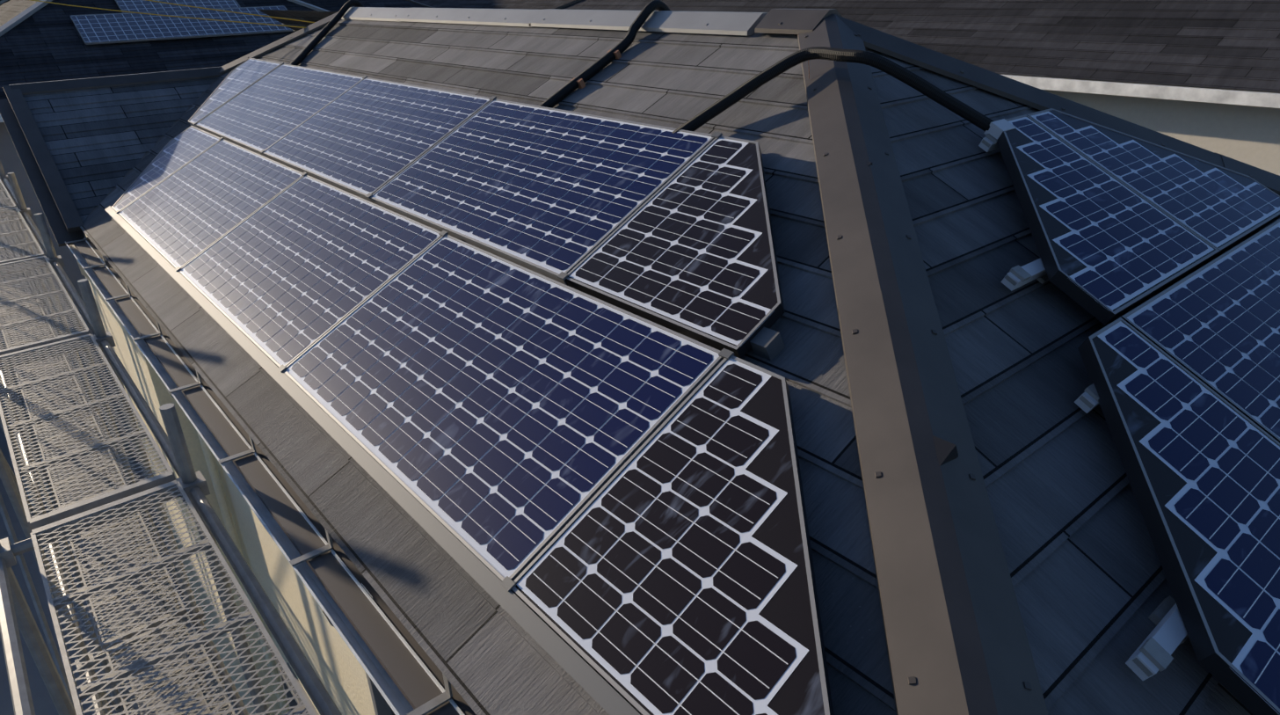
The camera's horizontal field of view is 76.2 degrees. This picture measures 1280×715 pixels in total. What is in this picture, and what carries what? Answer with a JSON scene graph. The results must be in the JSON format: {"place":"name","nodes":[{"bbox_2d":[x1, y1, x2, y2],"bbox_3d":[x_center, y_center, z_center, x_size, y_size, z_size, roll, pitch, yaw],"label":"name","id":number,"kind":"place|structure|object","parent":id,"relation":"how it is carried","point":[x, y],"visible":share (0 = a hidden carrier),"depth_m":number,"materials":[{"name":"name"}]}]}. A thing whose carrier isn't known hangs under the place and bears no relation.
{"place":"outdoors","nodes":[
{"label":"outdoors","id":0,"kind":"place"},
{"bbox_2d":[0,122,139,492],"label":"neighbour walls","id":1,"kind":"structure","parent":0,"point":[10,160],"depth_m":12.40,"materials":[{"name":"grey concrete"}]},
{"bbox_2d":[0,395,239,714],"bbox_3d":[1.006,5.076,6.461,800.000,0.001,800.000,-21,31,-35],"label":"ground","id":2,"kind":"structure","parent":0,"point":[43,702],"depth_m":10.59,"materials":[{"name":"concrete"}]},
{"bbox_2d":[0,160,341,714],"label":"scaffold frame","id":3,"kind":"object","parent":2,"relation":"on","point":[16,614],"visible":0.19,"depth_m":3.96,"materials":[{"name":"grey metal"}]},
{"bbox_2d":[0,179,316,714],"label":"scaffold planks","id":4,"kind":"object","parent":3,"relation":"on","point":[83,511],"visible":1,"depth_m":3.03,"materials":[{"name":"grey metal"}]},
{"bbox_3d":[-13.407,-8.487,29.343,12.000,6.000,9.000,-21,31,-35],"label":"neighbouring building","id":5,"kind":"object","parent":2,"relation":"on","visible":0},
{"bbox_2d":[299,0,428,11],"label":"neighbour roof","id":6,"kind":"structure","parent":5,"relation":"on","point":[333,5],"depth_m":27.29,"materials":[{"name":"tile"}]},
{"bbox_2d":[406,0,434,7],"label":"neighbour roof caps","id":7,"kind":"object","parent":6,"relation":"on","point":[420,3],"depth_m":28.14,"materials":[{"name":"grey metal"}]},
{"bbox_3d":[-1.654,-12.570,36.858,9.000,6.300,23.000,-21,31,-35],"label":"neighbouring building","id":8,"kind":"object","parent":2,"relation":"on","visible":0},
{"bbox_2d":[412,0,574,9],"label":"neighbour roof","id":9,"kind":"structure","parent":8,"relation":"on","point":[533,4],"depth_m":33.58,"materials":[{"name":"stone"}]},
{"bbox_2d":[0,0,329,122],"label":"neighbour roof caps","id":10,"kind":"object","parent":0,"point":[19,18],"visible":0.15,"depth_m":12.62,"materials":[{"name":"metal"}]},
{"bbox_2d":[0,0,39,26],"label":"wall","id":11,"kind":"structure","parent":10,"relation":"on","point":[10,10],"depth_m":14.62,"materials":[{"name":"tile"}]},
{"bbox_2d":[0,0,317,99],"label":"neighbour roof","id":12,"kind":"structure","parent":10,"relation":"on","point":[45,43],"depth_m":12.56,"materials":[{"name":"tile"}]},
{"bbox_2d":[70,0,294,44],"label":"solar panels","id":13,"kind":"object","parent":12,"relation":"on","point":[93,29],"visible":0.88,"depth_m":13.42,"materials":[{"name":"blue glass"}]},
{"bbox_2d":[75,258,288,714],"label":"downpipe","id":14,"kind":"object","parent":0,"point":[216,482],"visible":0.27,"depth_m":6.64,"materials":[{"name":"grey metal"}]},
{"bbox_2d":[84,232,375,714],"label":"house walls","id":15,"kind":"structure","parent":0,"point":[337,666],"depth_m":6.38,"materials":[{"name":"beige paint"}]},
{"bbox_2d":[0,78,218,247],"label":"roof flashing","id":16,"kind":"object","parent":15,"relation":"on","point":[59,208],"depth_m":5.94,"materials":[{"name":"grey metal"}]},
{"bbox_2d":[22,77,217,221],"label":"roof","id":17,"kind":"structure","parent":15,"relation":"on","point":[100,142],"depth_m":6.38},
{"bbox_2d":[65,231,476,714],"bbox_3d":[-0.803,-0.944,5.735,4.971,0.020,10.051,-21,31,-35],"label":"gutter","id":18,"kind":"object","parent":15,"relation":"attached to","point":[410,678],"depth_m":2.56,"materials":[{"name":"grey metal"}]},
{"bbox_2d":[258,9,337,31],"bbox_3d":[-0.717,-2.374,7.094,2.454,1.249,12.591,-21,31,-35],"label":"roof slate","id":19,"kind":"object","parent":15,"relation":"on","point":[313,16],"visible":0.1,"depth_m":8.46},
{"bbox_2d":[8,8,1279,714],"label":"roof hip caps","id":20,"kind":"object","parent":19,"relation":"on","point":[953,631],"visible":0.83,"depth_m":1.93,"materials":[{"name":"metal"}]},
{"bbox_2d":[30,0,315,28],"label":"cable","id":21,"kind":"object","parent":20,"relation":"on","point":[193,18],"visible":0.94,"depth_m":7.34,"materials":[{"name":"black rubber"}]},
{"bbox_2d":[671,46,1016,139],"bbox_3d":[0.696,-0.949,3.066,1.355,0.399,0.223,3,26,10],"label":"cable conduit","id":22,"kind":"object","parent":20,"relation":"on","point":[987,125],"visible":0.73,"depth_m":2.97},
{"bbox_2d":[277,661,319,714],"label":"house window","id":23,"kind":"structure","parent":15,"relation":"attached to","point":[294,701],"depth_m":6.76,"materials":[{"name":"metal"}]},
{"bbox_2d":[365,672,395,714],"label":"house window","id":24,"kind":"structure","parent":15,"relation":"attached to","point":[381,705],"depth_m":4.13,"materials":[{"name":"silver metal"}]},
{"bbox_2d":[80,19,896,714],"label":"slate roof","id":25,"kind":"object","parent":15,"relation":"on","point":[484,650],"visible":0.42,"depth_m":2.65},
{"bbox_2d":[104,62,958,714],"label":"mounting rail","id":26,"kind":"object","parent":25,"relation":"on","point":[600,690],"depth_m":2.17,"materials":[{"name":"grey metal"}]},
{"bbox_2d":[111,58,833,714],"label":"solar panels","id":27,"kind":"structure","parent":26,"relation":"on","point":[604,483],"depth_m":2.58,"materials":[{"name":"blue glass"}]},
{"bbox_2d":[290,0,364,65],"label":"cable conduit","id":28,"kind":"object","parent":27,"relation":"on","point":[297,61],"visible":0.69,"depth_m":6.71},
{"bbox_2d":[341,7,768,35],"bbox_3d":[-0.939,-2.222,5.322,0.241,0.094,4.690,-21,31,-35],"label":"roof ridge cap","id":29,"kind":"object","parent":25,"relation":"on","point":[730,23],"visible":0.98,"depth_m":4.56,"materials":[{"name":"grey metal"}]},
{"bbox_2d":[539,0,670,108],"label":"cable conduit","id":30,"kind":"object","parent":25,"relation":"on","point":[595,68],"visible":0.52,"depth_m":4.01,"materials":[{"name":"black metal"}]},
{"bbox_2d":[865,46,1279,714],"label":"roof","id":31,"kind":"structure","parent":15,"relation":"on","point":[1090,585],"depth_m":1.99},
{"bbox_2d":[978,133,1188,680],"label":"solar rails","id":32,"kind":"object","parent":31,"relation":"on","point":[1162,641],"visible":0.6,"depth_m":1.62,"materials":[{"name":"silver metal"}]},
{"bbox_2d":[996,108,1279,714],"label":"solar array","id":33,"kind":"object","parent":32,"relation":"on","point":[1184,374],"visible":1,"depth_m":2.25,"materials":[{"name":"blue glass"}]},
{"bbox_2d":[996,72,1279,175],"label":"neighbour walls","id":34,"kind":"structure","parent":0,"point":[1249,134],"depth_m":8.39,"materials":[{"name":"beige paint"}]},
{"bbox_2d":[554,0,1279,108],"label":"roof fascia","id":35,"kind":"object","parent":34,"relation":"on","point":[1232,97],"depth_m":8.28,"materials":[{"name":"metal"}]},
{"bbox_2d":[560,0,1279,92],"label":"neighbour roof","id":36,"kind":"structure","parent":35,"relation":"on","point":[1229,44],"depth_m":9.33,"materials":[{"name":"tile"}]}
]}

